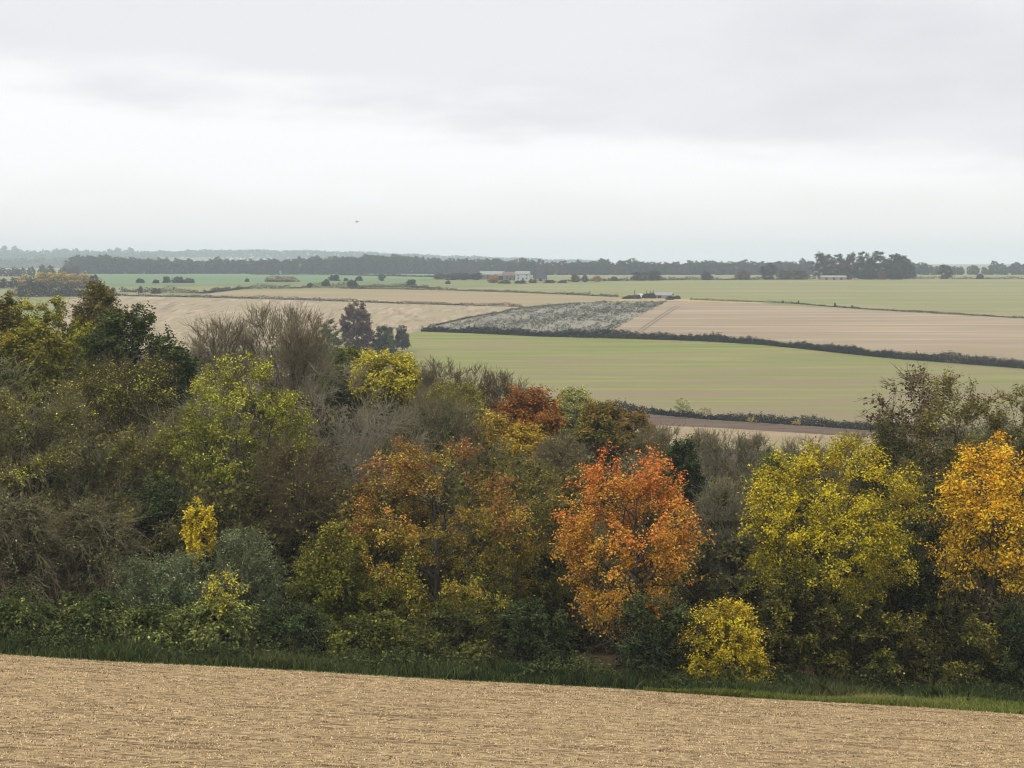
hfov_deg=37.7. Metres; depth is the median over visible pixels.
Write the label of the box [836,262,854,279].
tree
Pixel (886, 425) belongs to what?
olive tree
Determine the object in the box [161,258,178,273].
tree
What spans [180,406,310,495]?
understory bush
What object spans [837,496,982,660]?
understory bush
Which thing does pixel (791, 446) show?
brown scrub
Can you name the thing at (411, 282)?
shrub
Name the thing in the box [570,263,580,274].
tree
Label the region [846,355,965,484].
dark seeded tree
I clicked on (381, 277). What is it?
tree
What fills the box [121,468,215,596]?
holly
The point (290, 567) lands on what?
understory bush
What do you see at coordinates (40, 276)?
tree
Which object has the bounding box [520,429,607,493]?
brown scrub
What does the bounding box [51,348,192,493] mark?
sparse tree
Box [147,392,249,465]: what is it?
understory bush
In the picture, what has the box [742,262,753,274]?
tree
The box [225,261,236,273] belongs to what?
tree
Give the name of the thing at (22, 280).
tree
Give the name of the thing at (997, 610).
understory bush
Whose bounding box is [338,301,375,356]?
copper beech
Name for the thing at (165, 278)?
shrub
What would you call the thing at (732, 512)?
grey scrub
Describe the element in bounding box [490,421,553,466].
yellow tree
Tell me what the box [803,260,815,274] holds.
tree
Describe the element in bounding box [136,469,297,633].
understory bush
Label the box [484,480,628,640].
understory bush
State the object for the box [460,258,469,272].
tree
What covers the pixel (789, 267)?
tree
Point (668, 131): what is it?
sky
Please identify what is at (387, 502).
understory bush
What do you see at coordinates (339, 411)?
understory bush
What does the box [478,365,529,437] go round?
brown scrub
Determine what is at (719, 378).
field
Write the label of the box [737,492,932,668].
understory bush
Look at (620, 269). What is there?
tree
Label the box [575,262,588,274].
tree
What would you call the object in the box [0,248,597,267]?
wood
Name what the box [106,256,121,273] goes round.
tree
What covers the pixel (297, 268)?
tree
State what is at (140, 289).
shrub
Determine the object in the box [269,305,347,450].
leafless tree
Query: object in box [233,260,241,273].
tree
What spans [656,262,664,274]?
tree
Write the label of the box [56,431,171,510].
understory bush
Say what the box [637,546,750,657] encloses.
understory bush
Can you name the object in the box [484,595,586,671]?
dark bush
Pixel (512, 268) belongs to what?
tree
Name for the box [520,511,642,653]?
understory bush
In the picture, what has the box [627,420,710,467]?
brown scrub
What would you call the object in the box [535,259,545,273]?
tree
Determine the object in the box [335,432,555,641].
amber cherry
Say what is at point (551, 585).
olive tree
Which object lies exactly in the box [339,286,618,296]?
hedge
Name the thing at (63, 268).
tree
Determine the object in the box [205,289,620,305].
stubble strip
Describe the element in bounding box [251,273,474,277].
hedge
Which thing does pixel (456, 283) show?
ground
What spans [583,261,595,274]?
tree
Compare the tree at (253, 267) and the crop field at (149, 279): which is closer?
the crop field at (149, 279)
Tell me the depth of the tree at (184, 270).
1872.60 m
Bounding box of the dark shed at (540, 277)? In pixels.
[533,274,546,280]
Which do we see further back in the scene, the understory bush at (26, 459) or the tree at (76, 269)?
the tree at (76, 269)
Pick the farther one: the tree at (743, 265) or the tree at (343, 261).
the tree at (343, 261)
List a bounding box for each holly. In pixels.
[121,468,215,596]
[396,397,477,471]
[655,433,714,527]
[872,480,982,653]
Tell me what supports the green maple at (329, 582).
on the woodland floor at (604, 656)
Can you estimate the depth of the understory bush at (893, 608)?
84.92 m
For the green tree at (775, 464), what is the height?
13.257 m
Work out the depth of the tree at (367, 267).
1877.63 m
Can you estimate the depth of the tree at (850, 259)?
1236.68 m
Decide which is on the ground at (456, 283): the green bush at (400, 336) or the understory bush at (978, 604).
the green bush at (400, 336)
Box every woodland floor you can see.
[41,449,1011,686]
[65,343,446,426]
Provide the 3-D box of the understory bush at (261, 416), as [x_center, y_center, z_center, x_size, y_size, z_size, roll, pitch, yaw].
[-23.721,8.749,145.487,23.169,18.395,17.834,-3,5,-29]
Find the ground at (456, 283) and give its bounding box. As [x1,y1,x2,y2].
[0,257,1023,713]
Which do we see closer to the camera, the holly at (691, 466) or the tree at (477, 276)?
the holly at (691, 466)
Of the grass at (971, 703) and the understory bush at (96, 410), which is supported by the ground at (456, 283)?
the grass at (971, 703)
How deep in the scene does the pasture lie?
932.13 m
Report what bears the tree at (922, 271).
on the ground at (456, 283)
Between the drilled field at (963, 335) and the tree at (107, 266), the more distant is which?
the tree at (107, 266)
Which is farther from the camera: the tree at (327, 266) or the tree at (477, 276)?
the tree at (327, 266)
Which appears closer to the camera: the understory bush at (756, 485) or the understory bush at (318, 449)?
the understory bush at (756, 485)
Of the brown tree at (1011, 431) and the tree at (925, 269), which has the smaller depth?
the brown tree at (1011, 431)
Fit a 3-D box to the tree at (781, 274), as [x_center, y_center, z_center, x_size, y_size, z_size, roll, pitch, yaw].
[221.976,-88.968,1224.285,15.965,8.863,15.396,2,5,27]
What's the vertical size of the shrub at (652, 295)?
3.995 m
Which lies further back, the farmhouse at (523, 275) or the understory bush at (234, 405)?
the farmhouse at (523, 275)
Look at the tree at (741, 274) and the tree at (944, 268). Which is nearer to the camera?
the tree at (741, 274)
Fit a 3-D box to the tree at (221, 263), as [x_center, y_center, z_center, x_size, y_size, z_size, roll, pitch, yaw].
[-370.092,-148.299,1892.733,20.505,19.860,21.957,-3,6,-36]
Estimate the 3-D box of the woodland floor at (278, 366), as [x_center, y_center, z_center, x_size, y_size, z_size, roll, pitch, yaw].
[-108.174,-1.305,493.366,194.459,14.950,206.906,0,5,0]
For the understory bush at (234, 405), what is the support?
on the woodland floor at (604, 656)
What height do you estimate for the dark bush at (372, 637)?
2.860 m
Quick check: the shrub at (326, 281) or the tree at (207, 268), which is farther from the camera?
the tree at (207, 268)
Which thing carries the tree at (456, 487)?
on the woodland floor at (604, 656)
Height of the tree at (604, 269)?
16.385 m
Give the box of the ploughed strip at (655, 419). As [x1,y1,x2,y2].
[549,402,1015,444]
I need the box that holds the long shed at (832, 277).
[820,275,846,279]
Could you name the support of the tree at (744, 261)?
on the ground at (456, 283)
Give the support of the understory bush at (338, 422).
on the woodland floor at (604, 656)
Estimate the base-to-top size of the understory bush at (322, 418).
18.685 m
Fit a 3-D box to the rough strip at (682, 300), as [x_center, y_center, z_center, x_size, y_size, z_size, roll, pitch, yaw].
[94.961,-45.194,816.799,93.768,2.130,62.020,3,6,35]
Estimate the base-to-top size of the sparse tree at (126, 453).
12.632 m
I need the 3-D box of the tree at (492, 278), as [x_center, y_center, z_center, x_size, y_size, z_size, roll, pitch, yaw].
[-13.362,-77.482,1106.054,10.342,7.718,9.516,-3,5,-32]
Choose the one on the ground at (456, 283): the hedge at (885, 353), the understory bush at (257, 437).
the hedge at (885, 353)
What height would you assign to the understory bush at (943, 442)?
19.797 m
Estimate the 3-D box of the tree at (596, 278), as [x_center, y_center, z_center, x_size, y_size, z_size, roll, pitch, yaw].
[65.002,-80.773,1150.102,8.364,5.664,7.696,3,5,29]
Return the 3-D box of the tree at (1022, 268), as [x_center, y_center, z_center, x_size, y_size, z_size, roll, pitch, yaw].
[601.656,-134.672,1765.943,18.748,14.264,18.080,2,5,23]
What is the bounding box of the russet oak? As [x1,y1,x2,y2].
[485,382,571,439]
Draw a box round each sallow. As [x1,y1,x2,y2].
[110,547,209,622]
[186,525,298,628]
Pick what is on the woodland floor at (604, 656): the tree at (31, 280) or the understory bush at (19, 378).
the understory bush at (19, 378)
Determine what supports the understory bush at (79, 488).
on the woodland floor at (604, 656)
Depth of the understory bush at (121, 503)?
88.10 m
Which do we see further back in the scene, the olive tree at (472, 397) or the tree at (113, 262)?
the tree at (113, 262)
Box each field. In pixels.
[0,655,1023,767]
[60,296,517,348]
[88,274,450,286]
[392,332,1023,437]
[613,301,1023,362]
[633,425,939,453]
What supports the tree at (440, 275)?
on the crop field at (149, 279)
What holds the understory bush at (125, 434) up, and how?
on the woodland floor at (604, 656)
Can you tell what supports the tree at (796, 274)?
on the ground at (456, 283)
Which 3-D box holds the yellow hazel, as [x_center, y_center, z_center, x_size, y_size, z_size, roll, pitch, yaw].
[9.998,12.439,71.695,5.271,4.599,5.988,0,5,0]
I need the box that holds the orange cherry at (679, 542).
[547,440,715,667]
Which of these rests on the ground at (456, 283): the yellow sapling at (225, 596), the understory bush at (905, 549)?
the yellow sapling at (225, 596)
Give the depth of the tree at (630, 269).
1726.86 m
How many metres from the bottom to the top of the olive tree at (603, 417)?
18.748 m
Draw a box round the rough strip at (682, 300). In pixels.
[606,298,785,303]
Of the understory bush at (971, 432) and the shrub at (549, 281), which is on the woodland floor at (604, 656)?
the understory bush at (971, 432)
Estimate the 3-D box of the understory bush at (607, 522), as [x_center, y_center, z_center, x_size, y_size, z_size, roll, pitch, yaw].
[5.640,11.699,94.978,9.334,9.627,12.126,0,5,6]
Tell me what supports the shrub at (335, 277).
on the crop field at (149, 279)
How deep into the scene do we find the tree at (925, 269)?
1726.76 m
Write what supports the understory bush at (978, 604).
on the woodland floor at (604, 656)
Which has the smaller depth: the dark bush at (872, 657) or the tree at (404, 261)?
the dark bush at (872, 657)
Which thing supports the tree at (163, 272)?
on the ground at (456, 283)
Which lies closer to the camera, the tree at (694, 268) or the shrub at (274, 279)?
the shrub at (274, 279)
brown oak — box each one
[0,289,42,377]
[64,278,130,417]
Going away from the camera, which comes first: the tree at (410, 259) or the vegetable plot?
the vegetable plot
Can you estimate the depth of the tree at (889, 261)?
1252.12 m
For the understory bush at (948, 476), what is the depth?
111.18 m
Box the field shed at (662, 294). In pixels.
[655,292,673,297]
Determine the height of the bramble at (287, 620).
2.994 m
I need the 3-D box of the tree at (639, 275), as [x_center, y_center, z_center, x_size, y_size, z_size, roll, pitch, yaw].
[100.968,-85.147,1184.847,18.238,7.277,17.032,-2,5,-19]
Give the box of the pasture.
[445,280,1023,316]
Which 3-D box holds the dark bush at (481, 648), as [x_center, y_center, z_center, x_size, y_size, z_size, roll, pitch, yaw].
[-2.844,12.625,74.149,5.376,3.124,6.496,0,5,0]
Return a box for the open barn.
[479,271,504,278]
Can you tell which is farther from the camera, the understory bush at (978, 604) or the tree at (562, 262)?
the tree at (562, 262)
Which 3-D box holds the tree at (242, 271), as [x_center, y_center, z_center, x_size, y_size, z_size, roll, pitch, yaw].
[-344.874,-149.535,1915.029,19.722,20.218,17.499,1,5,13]
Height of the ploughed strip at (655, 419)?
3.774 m
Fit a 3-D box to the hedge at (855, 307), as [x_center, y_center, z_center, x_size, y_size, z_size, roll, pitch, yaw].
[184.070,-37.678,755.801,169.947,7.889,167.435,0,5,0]
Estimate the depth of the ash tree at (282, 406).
91.12 m
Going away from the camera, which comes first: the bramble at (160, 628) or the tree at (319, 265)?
the bramble at (160, 628)
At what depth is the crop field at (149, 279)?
1267.71 m
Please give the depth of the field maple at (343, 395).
140.87 m
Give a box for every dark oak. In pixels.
[73,300,182,432]
[143,333,205,416]
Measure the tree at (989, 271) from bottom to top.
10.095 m
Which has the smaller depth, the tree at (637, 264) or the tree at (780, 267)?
the tree at (780, 267)
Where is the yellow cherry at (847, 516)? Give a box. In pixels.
[730,429,938,649]
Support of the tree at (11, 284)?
on the ground at (456, 283)
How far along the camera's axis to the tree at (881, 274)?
1226.45 m
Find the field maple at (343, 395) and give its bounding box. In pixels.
[307,344,388,467]
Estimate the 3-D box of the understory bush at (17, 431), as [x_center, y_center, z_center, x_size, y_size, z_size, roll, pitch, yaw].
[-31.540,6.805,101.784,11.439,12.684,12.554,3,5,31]
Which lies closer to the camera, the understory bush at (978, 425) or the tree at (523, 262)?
the understory bush at (978, 425)
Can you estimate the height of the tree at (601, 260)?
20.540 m
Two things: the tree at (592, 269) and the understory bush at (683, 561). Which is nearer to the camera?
the understory bush at (683, 561)
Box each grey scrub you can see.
[671,474,767,649]
[693,425,764,486]
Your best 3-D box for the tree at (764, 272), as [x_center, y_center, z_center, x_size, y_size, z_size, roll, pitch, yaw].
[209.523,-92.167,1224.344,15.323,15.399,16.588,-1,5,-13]
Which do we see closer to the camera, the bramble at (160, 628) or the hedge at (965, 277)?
the bramble at (160, 628)
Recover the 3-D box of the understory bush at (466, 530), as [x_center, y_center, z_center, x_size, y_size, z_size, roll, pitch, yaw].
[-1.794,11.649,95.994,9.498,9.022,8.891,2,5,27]
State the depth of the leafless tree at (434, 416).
105.78 m
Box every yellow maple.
[1,293,94,400]
[346,346,422,455]
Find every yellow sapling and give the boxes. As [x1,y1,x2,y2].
[179,496,217,591]
[194,565,250,641]
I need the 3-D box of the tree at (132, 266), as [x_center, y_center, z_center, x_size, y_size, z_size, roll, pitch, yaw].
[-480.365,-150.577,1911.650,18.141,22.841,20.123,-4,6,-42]
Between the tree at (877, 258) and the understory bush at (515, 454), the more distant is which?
the tree at (877, 258)
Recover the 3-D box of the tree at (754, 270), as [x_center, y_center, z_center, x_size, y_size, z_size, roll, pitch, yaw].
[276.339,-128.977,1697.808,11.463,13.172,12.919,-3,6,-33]
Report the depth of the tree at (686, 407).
434.84 m
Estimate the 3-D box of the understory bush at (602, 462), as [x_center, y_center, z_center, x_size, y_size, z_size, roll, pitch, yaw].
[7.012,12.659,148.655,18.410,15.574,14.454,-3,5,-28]
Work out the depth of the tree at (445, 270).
1892.31 m
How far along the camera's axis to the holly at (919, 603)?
84.71 m
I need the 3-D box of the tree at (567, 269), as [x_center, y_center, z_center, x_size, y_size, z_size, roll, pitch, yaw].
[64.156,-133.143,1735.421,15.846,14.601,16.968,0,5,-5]
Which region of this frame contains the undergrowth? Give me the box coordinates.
[1,621,1023,697]
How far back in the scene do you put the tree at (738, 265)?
1733.72 m
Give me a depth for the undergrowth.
69.82 m
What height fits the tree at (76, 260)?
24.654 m
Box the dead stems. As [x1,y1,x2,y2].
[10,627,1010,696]
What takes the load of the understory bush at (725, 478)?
on the woodland floor at (604, 656)
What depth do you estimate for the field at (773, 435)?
397.12 m
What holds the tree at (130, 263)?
on the ground at (456, 283)
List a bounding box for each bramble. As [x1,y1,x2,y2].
[0,586,76,640]
[41,588,148,644]
[111,601,194,650]
[169,593,269,651]
[249,599,340,657]
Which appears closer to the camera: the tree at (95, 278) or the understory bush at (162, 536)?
the understory bush at (162, 536)
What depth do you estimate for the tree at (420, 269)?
1881.71 m
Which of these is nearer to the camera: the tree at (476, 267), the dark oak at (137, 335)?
the dark oak at (137, 335)
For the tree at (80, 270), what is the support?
on the ground at (456, 283)
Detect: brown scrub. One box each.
[355,376,430,457]
[389,359,453,444]
[395,354,482,444]
[446,361,507,467]
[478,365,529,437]
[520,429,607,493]
[619,420,673,478]
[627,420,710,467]
[677,423,731,477]
[729,430,783,493]
[778,432,840,496]
[816,426,871,508]
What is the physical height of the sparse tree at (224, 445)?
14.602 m
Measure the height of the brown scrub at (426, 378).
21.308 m
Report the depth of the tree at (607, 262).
1735.38 m
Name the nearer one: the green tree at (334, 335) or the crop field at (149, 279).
the green tree at (334, 335)
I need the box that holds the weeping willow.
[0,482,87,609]
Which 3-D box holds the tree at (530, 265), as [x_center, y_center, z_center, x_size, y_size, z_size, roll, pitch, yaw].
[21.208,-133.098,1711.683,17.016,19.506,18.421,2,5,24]
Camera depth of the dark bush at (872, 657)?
74.25 m
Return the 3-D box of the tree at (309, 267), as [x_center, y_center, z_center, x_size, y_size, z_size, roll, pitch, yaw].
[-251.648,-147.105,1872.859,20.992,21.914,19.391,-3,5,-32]
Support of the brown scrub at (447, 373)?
on the woodland floor at (604, 656)
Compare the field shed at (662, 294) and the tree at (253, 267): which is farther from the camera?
the tree at (253, 267)
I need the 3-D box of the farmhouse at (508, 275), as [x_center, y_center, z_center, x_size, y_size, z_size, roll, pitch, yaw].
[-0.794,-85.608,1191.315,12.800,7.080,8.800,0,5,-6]
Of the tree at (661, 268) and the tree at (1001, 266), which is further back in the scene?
the tree at (1001, 266)
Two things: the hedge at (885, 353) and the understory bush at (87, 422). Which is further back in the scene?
the hedge at (885, 353)
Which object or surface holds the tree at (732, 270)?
on the ground at (456, 283)
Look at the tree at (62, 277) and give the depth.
981.94 m
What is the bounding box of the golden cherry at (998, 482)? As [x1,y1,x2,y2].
[917,427,1023,675]
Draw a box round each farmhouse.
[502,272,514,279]
[515,271,530,280]
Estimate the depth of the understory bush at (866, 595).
90.79 m
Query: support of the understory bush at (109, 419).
on the woodland floor at (604, 656)
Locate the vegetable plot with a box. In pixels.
[431,301,667,332]
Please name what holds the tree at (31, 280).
on the ground at (456, 283)
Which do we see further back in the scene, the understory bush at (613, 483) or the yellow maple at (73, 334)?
the yellow maple at (73, 334)
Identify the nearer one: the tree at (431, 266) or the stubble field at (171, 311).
the stubble field at (171, 311)
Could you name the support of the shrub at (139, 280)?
on the crop field at (149, 279)
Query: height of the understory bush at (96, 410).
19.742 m
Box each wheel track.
[634,306,675,332]
[638,306,679,333]
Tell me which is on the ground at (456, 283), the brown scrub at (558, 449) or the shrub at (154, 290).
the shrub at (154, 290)
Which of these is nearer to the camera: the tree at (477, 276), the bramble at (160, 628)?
the bramble at (160, 628)
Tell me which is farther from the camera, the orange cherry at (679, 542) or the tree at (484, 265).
the tree at (484, 265)
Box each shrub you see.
[6,287,18,296]
[136,278,144,282]
[138,286,142,292]
[150,287,161,293]
[162,276,170,282]
[171,276,184,282]
[184,277,193,282]
[264,276,286,281]
[279,276,300,281]
[322,279,330,285]
[327,275,340,280]
[347,279,357,285]
[354,276,362,280]
[406,279,416,285]
[499,280,510,283]
[514,280,526,283]
[542,280,556,282]
[632,294,641,298]
[648,293,656,297]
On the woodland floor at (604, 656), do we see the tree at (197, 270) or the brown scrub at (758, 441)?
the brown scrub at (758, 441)
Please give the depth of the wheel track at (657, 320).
679.85 m
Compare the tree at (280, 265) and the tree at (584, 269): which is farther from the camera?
the tree at (280, 265)
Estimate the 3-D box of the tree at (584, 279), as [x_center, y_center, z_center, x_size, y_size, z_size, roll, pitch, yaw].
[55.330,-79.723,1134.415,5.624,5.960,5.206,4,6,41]
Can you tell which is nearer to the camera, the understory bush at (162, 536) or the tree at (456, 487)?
the understory bush at (162, 536)
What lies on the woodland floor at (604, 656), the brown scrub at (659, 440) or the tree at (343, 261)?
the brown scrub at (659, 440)
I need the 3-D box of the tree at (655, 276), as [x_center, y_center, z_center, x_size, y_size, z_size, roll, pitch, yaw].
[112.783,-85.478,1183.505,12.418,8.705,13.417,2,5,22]
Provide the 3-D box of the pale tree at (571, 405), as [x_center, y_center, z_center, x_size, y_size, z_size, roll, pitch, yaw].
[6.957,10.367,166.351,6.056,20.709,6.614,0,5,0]
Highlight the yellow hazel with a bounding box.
[668,592,775,685]
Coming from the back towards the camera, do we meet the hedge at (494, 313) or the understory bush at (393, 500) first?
the hedge at (494, 313)
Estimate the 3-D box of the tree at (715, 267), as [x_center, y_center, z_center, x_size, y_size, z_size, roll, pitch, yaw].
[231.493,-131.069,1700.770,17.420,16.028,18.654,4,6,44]
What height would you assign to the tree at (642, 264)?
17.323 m
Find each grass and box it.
[0,628,1023,702]
[643,686,1023,714]
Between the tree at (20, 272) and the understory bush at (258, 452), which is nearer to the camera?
the understory bush at (258, 452)
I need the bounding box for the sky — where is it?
[0,0,1023,263]
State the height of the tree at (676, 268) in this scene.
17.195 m
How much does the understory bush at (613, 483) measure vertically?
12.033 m
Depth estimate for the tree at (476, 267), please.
1877.13 m
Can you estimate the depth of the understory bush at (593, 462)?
103.13 m
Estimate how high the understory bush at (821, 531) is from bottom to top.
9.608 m
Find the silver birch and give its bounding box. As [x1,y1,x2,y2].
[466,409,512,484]
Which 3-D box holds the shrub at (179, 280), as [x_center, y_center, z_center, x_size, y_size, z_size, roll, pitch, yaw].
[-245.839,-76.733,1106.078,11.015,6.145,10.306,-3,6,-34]
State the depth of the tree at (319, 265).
1888.73 m
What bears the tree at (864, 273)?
on the ground at (456, 283)
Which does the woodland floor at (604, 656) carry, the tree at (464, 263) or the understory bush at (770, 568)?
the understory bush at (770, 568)
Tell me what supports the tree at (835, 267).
on the ground at (456, 283)
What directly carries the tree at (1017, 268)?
on the ground at (456, 283)
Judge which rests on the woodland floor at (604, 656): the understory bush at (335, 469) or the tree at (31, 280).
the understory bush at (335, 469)
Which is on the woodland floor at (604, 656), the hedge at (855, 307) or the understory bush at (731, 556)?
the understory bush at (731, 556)
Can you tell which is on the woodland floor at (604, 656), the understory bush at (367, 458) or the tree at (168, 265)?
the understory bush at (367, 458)
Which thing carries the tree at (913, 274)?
on the ground at (456, 283)
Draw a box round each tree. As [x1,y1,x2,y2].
[0,267,5,275]
[0,278,8,287]
[0,319,88,420]
[0,367,110,585]
[8,277,19,287]
[10,267,18,276]
[16,275,29,287]
[18,267,25,275]
[26,267,35,276]
[27,276,36,286]
[32,271,47,285]
[44,265,56,273]
[44,270,58,287]
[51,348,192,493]
[53,271,69,287]
[57,266,67,272]
[65,258,79,269]
[66,273,78,287]
[67,412,224,574]
[70,256,79,266]
[72,266,80,274]
[76,271,91,287]
[78,256,96,273]
[79,257,87,273]
[84,255,103,273]
[88,275,98,284]
[98,256,116,273]
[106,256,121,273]
[114,257,126,273]
[121,259,132,273]
[127,257,139,273]
[132,259,148,273]
[141,258,155,273]
[147,350,325,587]
[153,257,162,273]
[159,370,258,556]
[160,257,171,273]
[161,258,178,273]
[174,259,188,273]
[178,306,272,409]
[179,257,198,273]
[190,260,202,273]
[198,261,209,273]
[204,259,214,273]
[210,259,227,273]
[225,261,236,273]
[226,430,359,604]
[232,299,332,439]
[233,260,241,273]
[237,260,246,273]
[240,258,258,273]
[250,260,258,273]
[253,260,271,273]
[262,347,413,502]
[267,259,284,273]
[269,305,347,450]
[280,261,288,273]
[283,259,296,273]
[288,259,299,273]
[293,255,304,273]
[303,257,319,273]
[303,259,309,273]
[305,318,352,410]
[310,258,328,273]
[319,259,340,273]
[328,399,453,579]
[330,256,342,273]
[336,256,348,273]
[344,256,358,273]
[349,257,359,273]
[355,256,371,273]
[357,254,378,273]
[371,255,381,273]
[371,255,394,273]
[372,381,491,508]
[378,274,385,280]
[382,256,401,273]
[398,256,410,273]
[406,255,414,273]
[411,259,424,273]
[412,258,426,273]
[419,378,491,469]
[425,257,441,273]
[433,273,446,278]
[439,260,450,273]
[445,273,455,279]
[453,273,470,279]
[454,258,465,273]
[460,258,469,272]
[466,259,483,273]
[467,272,482,279]
[469,453,595,648]
[481,259,488,270]
[484,258,500,270]
[487,274,498,282]
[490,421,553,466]
[492,259,504,270]
[507,262,518,271]
[518,257,530,270]
[523,259,536,274]
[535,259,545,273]
[537,264,549,274]
[545,263,555,274]
[548,262,560,274]
[550,385,597,448]
[556,265,566,274]
[557,260,569,274]
[561,263,571,274]
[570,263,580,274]
[570,273,579,281]
[570,399,633,475]
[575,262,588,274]
[581,275,587,281]
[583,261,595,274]
[592,276,601,281]
[593,261,600,274]
[597,258,608,269]
[597,262,610,274]
[602,260,614,274]
[609,263,627,274]
[609,408,656,457]
[616,260,626,274]
[622,259,634,274]
[631,272,648,280]
[632,262,641,272]
[638,261,647,272]
[645,262,658,273]
[648,270,662,280]
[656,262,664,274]
[663,263,672,274]
[671,261,685,274]
[673,398,691,414]
[680,263,693,274]
[687,260,699,274]
[694,261,709,274]
[696,407,711,416]
[699,271,712,279]
[710,261,723,274]
[718,263,728,274]
[727,262,736,274]
[730,261,740,274]
[734,269,750,279]
[737,262,746,269]
[740,259,752,272]
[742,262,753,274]
[745,449,815,530]
[751,265,757,274]
[756,261,767,274]
[759,262,777,279]
[770,261,784,274]
[775,270,792,279]
[784,261,796,274]
[790,269,809,279]
[794,264,803,273]
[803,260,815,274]
[809,251,839,278]
[817,264,838,276]
[831,253,845,271]
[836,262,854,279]
[844,251,857,278]
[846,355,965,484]
[847,410,927,557]
[853,251,869,278]
[858,264,879,279]
[865,251,890,278]
[868,366,1023,614]
[876,269,885,278]
[882,253,903,276]
[884,266,905,279]
[890,253,913,278]
[903,259,916,278]
[915,262,924,274]
[918,263,934,274]
[928,267,937,274]
[935,264,954,278]
[951,266,959,274]
[966,266,972,274]
[971,381,1023,590]
[972,266,979,274]
[987,267,993,274]
[988,260,997,274]
[996,263,1006,274]
[1006,262,1021,274]
[1017,264,1023,274]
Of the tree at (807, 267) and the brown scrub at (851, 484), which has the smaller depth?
the brown scrub at (851, 484)
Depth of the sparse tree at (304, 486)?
87.91 m
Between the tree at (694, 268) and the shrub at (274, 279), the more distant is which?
the tree at (694, 268)
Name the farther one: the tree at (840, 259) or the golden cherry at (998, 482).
the tree at (840, 259)
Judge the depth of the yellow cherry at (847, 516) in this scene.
76.79 m
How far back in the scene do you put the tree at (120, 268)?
1878.95 m
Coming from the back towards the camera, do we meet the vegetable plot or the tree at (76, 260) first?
the tree at (76, 260)
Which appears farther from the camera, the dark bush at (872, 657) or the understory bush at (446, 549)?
the understory bush at (446, 549)
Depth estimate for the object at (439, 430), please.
115.48 m
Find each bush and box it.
[0,346,77,500]
[0,394,116,498]
[0,434,59,532]
[0,489,84,599]
[13,488,72,556]
[14,492,158,613]
[19,332,153,431]
[21,403,115,483]
[31,490,161,621]
[38,426,163,606]
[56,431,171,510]
[57,390,147,447]
[99,403,177,435]
[102,420,149,450]
[104,493,207,608]
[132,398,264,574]
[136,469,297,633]
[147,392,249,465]
[161,481,266,603]
[173,383,369,463]
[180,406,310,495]
[183,375,257,449]
[211,461,313,570]
[219,420,283,468]
[246,466,385,604]
[253,501,396,617]
[254,410,340,448]
[255,391,390,471]
[273,428,349,500]
[299,476,474,621]
[306,453,352,492]
[314,398,390,457]
[315,608,439,659]
[320,478,468,640]
[328,408,371,448]
[329,432,462,503]
[333,434,493,578]
[369,324,399,357]
[383,524,491,625]
[394,325,411,352]
[407,604,504,665]
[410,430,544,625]
[420,511,574,642]
[427,497,521,632]
[467,454,600,596]
[475,446,586,515]
[481,455,625,572]
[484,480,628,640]
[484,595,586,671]
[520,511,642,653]
[527,542,603,651]
[556,448,627,481]
[561,469,646,532]
[563,493,662,644]
[567,455,629,486]
[592,469,714,610]
[596,451,693,524]
[606,587,715,679]
[615,448,714,585]
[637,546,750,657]
[638,497,759,640]
[646,484,852,663]
[659,466,753,573]
[682,467,751,499]
[713,449,838,549]
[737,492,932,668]
[745,537,833,645]
[750,569,847,681]
[792,563,904,659]
[797,511,902,599]
[804,478,863,523]
[808,591,946,688]
[827,456,950,563]
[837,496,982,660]
[865,545,999,675]
[883,595,1012,688]
[897,415,986,476]
[915,528,1023,677]
[922,458,1023,506]
[932,427,1023,482]
[939,411,1023,480]
[949,553,1021,659]
[974,592,1023,691]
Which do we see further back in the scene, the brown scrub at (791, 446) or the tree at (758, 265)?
the tree at (758, 265)
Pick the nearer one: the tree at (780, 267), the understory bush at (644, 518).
the understory bush at (644, 518)
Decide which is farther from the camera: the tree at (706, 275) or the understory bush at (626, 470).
the tree at (706, 275)
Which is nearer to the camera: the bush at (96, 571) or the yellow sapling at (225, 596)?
the yellow sapling at (225, 596)
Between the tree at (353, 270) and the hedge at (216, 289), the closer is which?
the hedge at (216, 289)
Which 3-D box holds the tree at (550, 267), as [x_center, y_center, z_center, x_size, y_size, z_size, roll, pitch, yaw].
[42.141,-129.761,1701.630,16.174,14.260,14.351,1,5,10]
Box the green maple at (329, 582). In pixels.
[277,517,381,647]
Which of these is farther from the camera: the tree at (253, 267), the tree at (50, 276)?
the tree at (253, 267)
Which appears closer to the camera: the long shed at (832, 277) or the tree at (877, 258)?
the long shed at (832, 277)
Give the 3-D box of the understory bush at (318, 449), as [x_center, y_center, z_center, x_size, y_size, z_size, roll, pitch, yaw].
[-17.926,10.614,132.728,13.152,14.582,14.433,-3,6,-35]
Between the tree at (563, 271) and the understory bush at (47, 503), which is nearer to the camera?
the understory bush at (47, 503)
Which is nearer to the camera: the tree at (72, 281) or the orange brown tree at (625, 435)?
the orange brown tree at (625, 435)
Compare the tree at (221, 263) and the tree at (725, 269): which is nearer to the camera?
the tree at (725, 269)
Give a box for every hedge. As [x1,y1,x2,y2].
[17,280,86,296]
[114,292,521,306]
[119,281,439,293]
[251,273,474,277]
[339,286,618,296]
[421,325,1023,368]
[428,302,578,327]
[561,275,815,280]
[598,398,988,436]
[689,298,1023,317]
[906,276,1023,278]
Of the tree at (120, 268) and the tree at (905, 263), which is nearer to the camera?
the tree at (905, 263)

